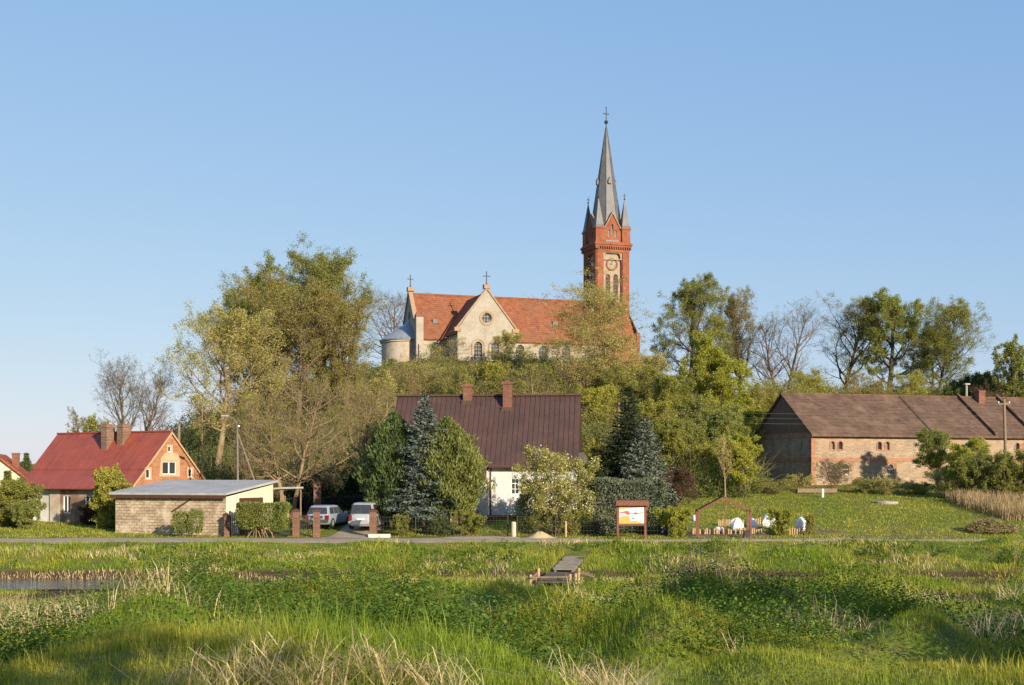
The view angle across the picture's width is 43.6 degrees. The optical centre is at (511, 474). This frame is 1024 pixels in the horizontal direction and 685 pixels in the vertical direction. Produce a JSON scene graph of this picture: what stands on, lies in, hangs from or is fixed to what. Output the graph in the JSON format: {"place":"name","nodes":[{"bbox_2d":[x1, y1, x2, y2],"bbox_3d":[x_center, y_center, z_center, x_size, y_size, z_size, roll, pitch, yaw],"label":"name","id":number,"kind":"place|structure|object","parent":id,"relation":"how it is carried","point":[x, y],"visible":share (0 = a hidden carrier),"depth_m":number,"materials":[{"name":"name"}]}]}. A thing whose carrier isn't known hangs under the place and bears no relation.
{"place":"outdoors","nodes":[
{"label":"outdoors","id":0,"kind":"place"},
{"bbox_2d":[0,578,367,589],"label":"water","id":1,"kind":"structure","parent":0,"point":[34,584],"depth_m":61.44,"materials":[{"name":"grey liquid"}]},
{"bbox_2d":[323,519,390,537],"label":"driveway","id":2,"kind":"structure","parent":0,"point":[346,531],"depth_m":82.58,"materials":[{"name":"grey concrete"}]},
{"bbox_2d":[305,505,349,527],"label":"parked car","id":3,"kind":"object","parent":2,"relation":"on","point":[331,515],"visible":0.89,"depth_m":83.74,"materials":[{"name":"silver metal"}]},
{"bbox_2d":[348,502,388,528],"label":"parked car","id":4,"kind":"object","parent":2,"relation":"on","point":[359,514],"visible":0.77,"depth_m":82.49,"materials":[{"name":"silver metal"}]},
{"bbox_2d":[0,537,1020,543],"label":"path","id":5,"kind":"structure","parent":0,"point":[321,540],"depth_m":77.22,"materials":[{"name":"grey asphalt"}]},
{"bbox_2d":[0,361,1023,684],"bbox_3d":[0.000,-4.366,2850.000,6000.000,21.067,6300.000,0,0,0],"label":"ground","id":6,"kind":"structure","parent":0,"point":[894,641],"depth_m":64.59,"materials":[{"name":"green plant"}]},
{"bbox_2d":[0,453,28,484],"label":"cream house","id":7,"kind":"structure","parent":6,"relation":"on","point":[9,463],"depth_m":109.13,"materials":[{"name":"red tile"}]},
{"bbox_2d":[0,474,44,526],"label":"bush","id":8,"kind":"object","parent":6,"relation":"on","point":[13,492],"visible":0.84,"depth_m":89.19,"materials":[{"name":"green plant"}]},
{"bbox_2d":[7,498,46,529],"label":"bush","id":9,"kind":"object","parent":6,"relation":"on","point":[23,518],"visible":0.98,"depth_m":87.63,"materials":[{"name":"green plant"}]},
{"bbox_2d":[88,463,132,528],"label":"bush","id":10,"kind":"object","parent":6,"relation":"on","point":[112,481],"visible":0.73,"depth_m":87.40,"materials":[{"name":"green plant"}]},
{"bbox_2d":[24,424,205,522],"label":"brick house","id":11,"kind":"structure","parent":6,"relation":"on","point":[65,466],"depth_m":95.75,"materials":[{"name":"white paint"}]},
{"bbox_2d":[88,350,186,430],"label":"deciduous tree","id":12,"kind":"object","parent":6,"relation":"on","point":[119,385],"visible":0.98,"depth_m":139.94,"materials":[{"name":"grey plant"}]},
{"bbox_2d":[109,480,277,535],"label":"shed","id":13,"kind":"structure","parent":6,"relation":"on","point":[150,508],"depth_m":83.03,"materials":[{"name":"beige brick"}]},
{"bbox_2d":[185,508,203,536],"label":"ball shrub","id":14,"kind":"object","parent":6,"relation":"on","point":[197,513],"visible":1,"depth_m":79.72,"materials":[{"name":"green plant"}]},
{"bbox_2d":[151,296,299,473],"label":"deciduous tree","id":15,"kind":"object","parent":6,"relation":"on","point":[246,335],"visible":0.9,"depth_m":111.71,"materials":[{"name":"green plant"}]},
{"bbox_2d":[218,388,286,492],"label":"deciduous tree","id":16,"kind":"object","parent":6,"relation":"on","point":[242,416],"visible":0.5,"depth_m":99.87,"materials":[{"name":"green plant"}]},
{"bbox_2d":[197,249,327,418],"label":"deciduous tree","id":17,"kind":"object","parent":6,"relation":"on","point":[257,281],"visible":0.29,"depth_m":130.75,"materials":[{"name":"green plant"}]},
{"bbox_2d":[233,501,291,537],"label":"clipped bush","id":18,"kind":"object","parent":6,"relation":"on","point":[243,518],"visible":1,"depth_m":79.20,"materials":[{"name":"green plant"}]},
{"bbox_2d":[212,253,333,400],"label":"deciduous tree","id":19,"kind":"object","parent":6,"relation":"on","point":[284,268],"visible":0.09,"depth_m":140.48,"materials":[{"name":"green plant"}]},
{"bbox_2d":[145,363,407,509],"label":"hillside undergrowth","id":20,"kind":"object","parent":6,"relation":"on","point":[192,447],"visible":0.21,"depth_m":120.46,"materials":[{"name":"green plant"}]},
{"bbox_2d":[183,392,391,509],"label":"hillside undergrowth","id":21,"kind":"object","parent":6,"relation":"on","point":[277,498],"visible":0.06,"depth_m":116.26,"materials":[{"name":"green plant"}]},
{"bbox_2d":[219,355,372,517],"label":"deciduous tree","id":22,"kind":"object","parent":6,"relation":"on","point":[303,456],"visible":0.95,"depth_m":92.77,"materials":[{"name":"green plant"}]},
{"bbox_2d":[229,264,365,439],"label":"deciduous tree","id":23,"kind":"object","parent":6,"relation":"on","point":[301,330],"visible":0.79,"depth_m":125.06,"materials":[{"name":"green plant"}]},
{"bbox_2d":[283,473,368,512],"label":"clipped hedge","id":24,"kind":"object","parent":6,"relation":"on","point":[348,486],"visible":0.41,"depth_m":95.44,"materials":[{"name":"green plant"}]},
{"bbox_2d":[268,230,390,403],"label":"deciduous tree","id":25,"kind":"object","parent":6,"relation":"on","point":[338,264],"visible":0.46,"depth_m":135.46,"materials":[{"name":"green plant"}]},
{"bbox_2d":[298,292,383,413],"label":"deciduous tree","id":26,"kind":"object","parent":6,"relation":"on","point":[352,350],"visible":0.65,"depth_m":129.67,"materials":[{"name":"green plant"}]},
{"bbox_2d":[311,365,410,501],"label":"deciduous tree","id":27,"kind":"object","parent":6,"relation":"on","point":[366,433],"visible":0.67,"depth_m":98.69,"materials":[{"name":"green plant"}]},
{"bbox_2d":[358,366,407,424],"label":"deciduous tree","id":28,"kind":"object","parent":6,"relation":"on","point":[386,373],"visible":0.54,"depth_m":127.99,"materials":[{"name":"green plant"}]},
{"bbox_2d":[350,411,419,522],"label":"thuja tree","id":29,"kind":"object","parent":6,"relation":"on","point":[381,463],"visible":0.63,"depth_m":83.39,"materials":[{"name":"green plant"}]},
{"bbox_2d":[359,285,428,359],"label":"deciduous tree","id":30,"kind":"object","parent":6,"relation":"on","point":[394,320],"visible":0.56,"depth_m":196.33,"materials":[{"name":"brown plant"}]},
{"bbox_2d":[376,363,426,403],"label":"deciduous tree","id":31,"kind":"object","parent":6,"relation":"on","point":[411,380],"visible":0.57,"depth_m":133.58,"materials":[{"name":"green plant"}]},
{"bbox_2d":[382,394,458,533],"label":"spruce tree","id":32,"kind":"object","parent":6,"relation":"on","point":[423,510],"visible":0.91,"depth_m":82.04,"materials":[{"name":"green plant"}]},
{"bbox_2d":[391,357,455,392],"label":"deciduous tree","id":33,"kind":"object","parent":6,"relation":"on","point":[425,367],"visible":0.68,"depth_m":140.11,"materials":[{"name":"green plant"}]},
{"bbox_2d":[429,514,452,535],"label":"bush","id":34,"kind":"object","parent":6,"relation":"on","point":[441,526],"visible":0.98,"depth_m":80.96,"materials":[{"name":"green plant"}]},
{"bbox_2d":[397,415,496,529],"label":"thuja tree","id":35,"kind":"object","parent":6,"relation":"on","point":[467,477],"visible":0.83,"depth_m":82.28,"materials":[{"name":"green plant"}]},
{"bbox_2d":[422,335,477,362],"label":"deciduous tree","id":36,"kind":"object","parent":6,"relation":"on","point":[455,342],"visible":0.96,"depth_m":156.11,"materials":[{"name":"green plant"}]},
{"bbox_2d":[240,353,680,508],"bbox_3d":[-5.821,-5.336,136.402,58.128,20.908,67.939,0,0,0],"label":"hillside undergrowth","id":37,"kind":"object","parent":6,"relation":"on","point":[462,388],"visible":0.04,"depth_m":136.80,"materials":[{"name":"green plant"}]},
{"bbox_2d":[436,362,492,393],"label":"deciduous tree","id":38,"kind":"object","parent":6,"relation":"on","point":[461,370],"visible":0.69,"depth_m":131.86,"materials":[{"name":"green plant"}]},
{"bbox_2d":[451,508,487,535],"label":"bush","id":39,"kind":"object","parent":6,"relation":"on","point":[473,521],"visible":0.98,"depth_m":80.92,"materials":[{"name":"green plant"}]},
{"bbox_2d":[388,381,587,521],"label":"white house","id":40,"kind":"structure","parent":6,"relation":"on","point":[506,426],"depth_m":90.95,"materials":[{"name":"paint"}]},
{"bbox_2d":[465,358,512,393],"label":"deciduous tree","id":41,"kind":"object","parent":6,"relation":"on","point":[491,367],"visible":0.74,"depth_m":139.29,"materials":[{"name":"green plant"}]},
{"bbox_2d":[486,329,531,362],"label":"deciduous tree","id":42,"kind":"object","parent":6,"relation":"on","point":[506,338],"visible":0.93,"depth_m":156.76,"materials":[{"name":"green plant"}]},
{"bbox_2d":[379,107,639,365],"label":"church","id":43,"kind":"structure","parent":6,"relation":"on","point":[482,318],"depth_m":173.88,"materials":[{"name":"red brick"}]},
{"bbox_2d":[0,535,1023,676],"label":"herbs","id":44,"kind":"object","parent":6,"relation":"on","point":[225,588],"visible":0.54,"depth_m":21.00,"materials":[{"name":"green plant"}]},
{"bbox_2d":[0,490,1023,544],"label":"lawn grass","id":45,"kind":"structure","parent":6,"relation":"on","point":[42,532],"depth_m":87.17,"materials":[{"name":"green plant"}]},
{"bbox_2d":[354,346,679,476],"bbox_3d":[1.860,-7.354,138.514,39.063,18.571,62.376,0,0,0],"label":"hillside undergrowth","id":46,"kind":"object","parent":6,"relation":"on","point":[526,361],"visible":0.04,"depth_m":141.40,"materials":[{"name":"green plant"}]},
{"bbox_2d":[507,359,563,393],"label":"deciduous tree","id":47,"kind":"object","parent":6,"relation":"on","point":[524,384],"visible":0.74,"depth_m":134.66,"materials":[{"name":"green plant"}]},
{"bbox_2d":[352,347,723,490],"bbox_3d":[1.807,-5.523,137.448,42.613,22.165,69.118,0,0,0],"label":"hillside undergrowth","id":48,"kind":"object","parent":6,"relation":"on","point":[565,388],"visible":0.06,"depth_m":138.77,"materials":[{"name":"green plant"}]},
{"bbox_2d":[510,443,602,535],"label":"bush","id":49,"kind":"object","parent":6,"relation":"on","point":[564,497],"visible":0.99,"depth_m":81.35,"materials":[{"name":"green plant"}]},
{"bbox_2d":[514,479,601,532],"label":"evergreen hedge","id":50,"kind":"object","parent":6,"relation":"on","point":[528,524],"visible":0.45,"depth_m":82.91,"materials":[{"name":"green plant"}]},
{"bbox_2d":[528,556,594,585],"bbox_3d":[2.795,5.099,64.323,2.959,1.404,9.472,0,0,7],"label":"footbridge","id":51,"kind":"object","parent":6,"relation":"on","point":[572,563],"visible":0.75,"depth_m":63.00,"materials":[{"name":"grey wood"}]},
{"bbox_2d":[536,356,594,393],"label":"deciduous tree","id":52,"kind":"object","parent":6,"relation":"on","point":[571,366],"visible":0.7,"depth_m":137.50,"materials":[{"name":"green plant"}]},
{"bbox_2d":[524,258,664,394],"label":"deciduous tree","id":53,"kind":"object","parent":6,"relation":"on","point":[611,343],"visible":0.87,"depth_m":139.26,"materials":[{"name":"green plant"}]},
{"bbox_2d":[573,383,627,426],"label":"deciduous tree","id":54,"kind":"object","parent":6,"relation":"on","point":[606,392],"visible":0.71,"depth_m":127.13,"materials":[{"name":"green plant"}]},
{"bbox_2d":[581,476,666,534],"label":"spruce hedge","id":55,"kind":"object","parent":6,"relation":"on","point":[628,491],"visible":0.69,"depth_m":82.46,"materials":[{"name":"green plant"}]},
{"bbox_2d":[597,362,660,402],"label":"deciduous tree","id":56,"kind":"object","parent":6,"relation":"on","point":[651,370],"visible":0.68,"depth_m":135.14,"materials":[{"name":"green plant"}]},
{"bbox_2d":[614,500,648,538],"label":"info board","id":57,"kind":"object","parent":6,"relation":"on","point":[631,512],"visible":0.95,"depth_m":78.52,"materials":[{"name":"red wood"}]},
{"bbox_2d":[590,386,673,500],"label":"spruce tree","id":58,"kind":"object","parent":6,"relation":"on","point":[619,442],"visible":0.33,"depth_m":102.51,"materials":[{"name":"green plant"}]},
{"bbox_2d":[607,418,682,507],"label":"spruce tree","id":59,"kind":"object","parent":6,"relation":"on","point":[644,467],"visible":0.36,"depth_m":96.58,"materials":[{"name":"green plant"}]},
{"bbox_2d":[628,350,673,388],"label":"deciduous tree","id":60,"kind":"object","parent":6,"relation":"on","point":[658,361],"visible":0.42,"depth_m":149.43,"materials":[{"name":"green plant"}]},
{"bbox_2d":[525,354,783,493],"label":"hillside undergrowth","id":61,"kind":"object","parent":6,"relation":"on","point":[585,417],"visible":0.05,"depth_m":124.74,"materials":[{"name":"green plant"}]},
{"bbox_2d":[632,398,678,439],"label":"deciduous tree","id":62,"kind":"object","parent":6,"relation":"on","point":[650,411],"visible":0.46,"depth_m":122.42,"materials":[{"name":"green plant"}]},
{"bbox_2d":[627,373,699,421],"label":"deciduous tree","id":63,"kind":"object","parent":6,"relation":"on","point":[664,386],"visible":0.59,"depth_m":131.19,"materials":[{"name":"green plant"}]},
{"bbox_2d":[649,504,691,536],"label":"bush","id":64,"kind":"object","parent":6,"relation":"on","point":[674,515],"visible":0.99,"depth_m":80.25,"materials":[{"name":"green plant"}]},
{"bbox_2d":[644,417,703,473],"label":"deciduous tree","id":65,"kind":"object","parent":6,"relation":"on","point":[671,433],"visible":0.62,"depth_m":109.55,"materials":[{"name":"green plant"}]},
{"bbox_2d":[663,463,701,505],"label":"bush","id":66,"kind":"object","parent":6,"relation":"on","point":[676,476],"visible":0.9,"depth_m":98.72,"materials":[{"name":"red plant"}]},
{"bbox_2d":[649,270,735,375],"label":"deciduous tree","id":67,"kind":"object","parent":6,"relation":"on","point":[693,311],"visible":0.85,"depth_m":184.44,"materials":[{"name":"green plant"}]},
{"bbox_2d":[639,535,750,596],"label":"dead stalks","id":68,"kind":"object","parent":6,"relation":"on","point":[707,557],"visible":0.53,"depth_m":29.75,"materials":[{"name":"beige plant"}]},
{"bbox_2d":[674,391,719,442],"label":"deciduous tree","id":69,"kind":"object","parent":6,"relation":"on","point":[696,406],"visible":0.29,"depth_m":121.73,"materials":[{"name":"green plant"}]},
{"bbox_2d":[678,441,727,472],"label":"deciduous tree","id":70,"kind":"object","parent":6,"relation":"on","point":[707,453],"visible":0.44,"depth_m":111.17,"materials":[{"name":"green plant"}]},
{"bbox_2d":[672,329,755,439],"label":"deciduous tree","id":71,"kind":"object","parent":6,"relation":"on","point":[712,363],"visible":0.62,"depth_m":137.20,"materials":[{"name":"green plant"}]},
{"bbox_2d":[681,403,751,449],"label":"deciduous tree","id":72,"kind":"object","parent":6,"relation":"on","point":[722,420],"visible":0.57,"depth_m":114.50,"materials":[{"name":"green plant"}]},
{"bbox_2d":[653,388,790,497],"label":"hillside undergrowth","id":73,"kind":"object","parent":6,"relation":"on","point":[708,486],"visible":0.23,"depth_m":106.58,"materials":[{"name":"green plant"}]},
{"bbox_2d":[695,496,751,537],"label":"timber arch","id":74,"kind":"structure","parent":6,"relation":"on","point":[697,521],"depth_m":79.22,"materials":[{"name":"brown wood"}]},
{"bbox_2d":[711,426,735,495],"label":"deciduous tree","id":75,"kind":"object","parent":6,"relation":"on","point":[722,442],"visible":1,"depth_m":104.01,"materials":[{"name":"green plant"}]},
{"bbox_2d":[694,285,762,394],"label":"deciduous tree","id":76,"kind":"object","parent":6,"relation":"on","point":[730,312],"visible":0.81,"depth_m":192.73,"materials":[{"name":"green plant"}]},
{"bbox_2d":[708,433,763,497],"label":"deciduous tree","id":77,"kind":"object","parent":6,"relation":"on","point":[746,448],"visible":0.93,"depth_m":105.91,"materials":[{"name":"green plant"}]},
{"bbox_2d":[727,398,767,445],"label":"deciduous tree","id":78,"kind":"object","parent":6,"relation":"on","point":[757,413],"visible":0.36,"depth_m":127.64,"materials":[{"name":"green plant"}]},
{"bbox_2d":[744,372,785,458],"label":"deciduous tree","id":79,"kind":"object","parent":6,"relation":"on","point":[762,401],"visible":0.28,"depth_m":141.99,"materials":[{"name":"green plant"}]},
{"bbox_2d":[755,478,796,493],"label":"bush","id":80,"kind":"object","parent":6,"relation":"on","point":[778,487],"visible":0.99,"depth_m":108.70,"materials":[{"name":"green plant"}]},
{"bbox_2d":[763,505,795,534],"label":"bush","id":81,"kind":"object","parent":6,"relation":"on","point":[780,523],"visible":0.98,"depth_m":81.19,"materials":[{"name":"green plant"}]},
{"bbox_2d":[728,296,834,388],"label":"deciduous tree","id":82,"kind":"object","parent":6,"relation":"on","point":[768,349],"visible":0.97,"depth_m":187.71,"materials":[{"name":"brown plant"}]},
{"bbox_2d":[788,367,829,392],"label":"deciduous tree","id":83,"kind":"object","parent":6,"relation":"on","point":[799,376],"visible":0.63,"depth_m":169.35,"materials":[{"name":"green plant"}]},
{"bbox_2d":[809,457,852,487],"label":"bush","id":84,"kind":"object","parent":6,"relation":"on","point":[834,471],"visible":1,"depth_m":111.97,"materials":[{"name":"brown plant"}]},
{"bbox_2d":[814,290,889,389],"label":"deciduous tree","id":85,"kind":"object","parent":6,"relation":"on","point":[849,319],"visible":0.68,"depth_m":190.04,"materials":[{"name":"brown plant"}]},
{"bbox_2d":[840,364,892,393],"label":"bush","id":86,"kind":"object","parent":6,"relation":"on","point":[874,386],"visible":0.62,"depth_m":167.27,"materials":[{"name":"green plant"}]},
{"bbox_2d":[747,368,1023,433],"bbox_3d":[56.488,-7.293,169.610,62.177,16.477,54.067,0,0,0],"label":"hillside undergrowth","id":87,"kind":"object","parent":6,"relation":"on","point":[785,388],"visible":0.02,"depth_m":176.73,"materials":[{"name":"green plant"}]},
{"bbox_2d":[754,383,1023,484],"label":"barn","id":88,"kind":"structure","parent":6,"relation":"on","point":[803,433],"depth_m":122.43,"materials":[{"name":"brick"}]},
{"bbox_2d":[869,476,913,494],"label":"bush","id":89,"kind":"object","parent":6,"relation":"on","point":[889,482],"visible":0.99,"depth_m":108.49,"materials":[{"name":"green plant"}]},
{"bbox_2d":[849,287,938,391],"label":"deciduous tree","id":90,"kind":"object","parent":6,"relation":"on","point":[891,311],"visible":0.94,"depth_m":185.38,"materials":[{"name":"green plant"}]},
{"bbox_2d":[887,369,937,394],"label":"deciduous tree","id":91,"kind":"object","parent":6,"relation":"on","point":[915,379],"visible":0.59,"depth_m":165.88,"materials":[{"name":"green plant"}]},
{"bbox_2d":[912,427,973,488],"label":"deciduous tree","id":92,"kind":"object","parent":6,"relation":"on","point":[932,441],"visible":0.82,"depth_m":113.70,"materials":[{"name":"green plant"}]},
{"bbox_2d":[890,294,997,394],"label":"deciduous tree","id":93,"kind":"object","parent":6,"relation":"on","point":[945,342],"visible":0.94,"depth_m":182.74,"materials":[{"name":"green plant"}]},
{"bbox_2d":[923,468,964,495],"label":"bush","id":94,"kind":"object","parent":6,"relation":"on","point":[940,475],"visible":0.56,"depth_m":105.87,"materials":[{"name":"green plant"}]},
{"bbox_2d":[941,459,984,495],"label":"bush","id":95,"kind":"object","parent":6,"relation":"on","point":[956,472],"visible":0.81,"depth_m":103.46,"materials":[{"name":"green plant"}]},
{"bbox_2d":[939,437,997,483],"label":"deciduous tree","id":96,"kind":"object","parent":6,"relation":"on","point":[975,444],"visible":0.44,"depth_m":110.12,"materials":[{"name":"green plant"}]},
{"bbox_2d":[943,367,1004,396],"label":"bush","id":97,"kind":"object","parent":6,"relation":"on","point":[951,388],"visible":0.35,"depth_m":164.39,"materials":[{"name":"green plant"}]},
{"bbox_2d":[942,487,1023,520],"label":"dry reeds","id":98,"kind":"object","parent":6,"relation":"on","point":[1001,505],"visible":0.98,"depth_m":95.53,"materials":[{"name":"beige plant"}]},
{"bbox_2d":[960,448,1014,493],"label":"bush","id":99,"kind":"object","parent":6,"relation":"on","point":[985,470],"visible":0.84,"depth_m":102.48,"materials":[{"name":"green plant"}]},
{"bbox_2d":[958,515,1019,534],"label":"brush pile","id":100,"kind":"object","parent":6,"relation":"on","point":[985,524],"visible":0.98,"depth_m":82.47,"materials":[{"name":"brown wood"}]},
{"bbox_2d":[987,453,1023,495],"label":"bush","id":101,"kind":"object","parent":6,"relation":"on","point":[1000,466],"visible":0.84,"depth_m":101.00,"materials":[{"name":"green plant"}]},
{"bbox_2d":[990,334,1023,396],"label":"deciduous tree","id":102,"kind":"object","parent":6,"relation":"on","point":[1016,367],"visible":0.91,"depth_m":158.77,"materials":[{"name":"green plant"}]},
{"bbox_2d":[0,537,1023,684],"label":"dry grass","id":103,"kind":"structure","parent":0,"point":[408,667],"depth_m":12.83,"materials":[{"name":"plant"}]},
{"bbox_2d":[0,0,1023,464],"label":"sky","id":104,"kind":"structure","parent":0,"point":[790,151],"materials":[{"name":"blue"}]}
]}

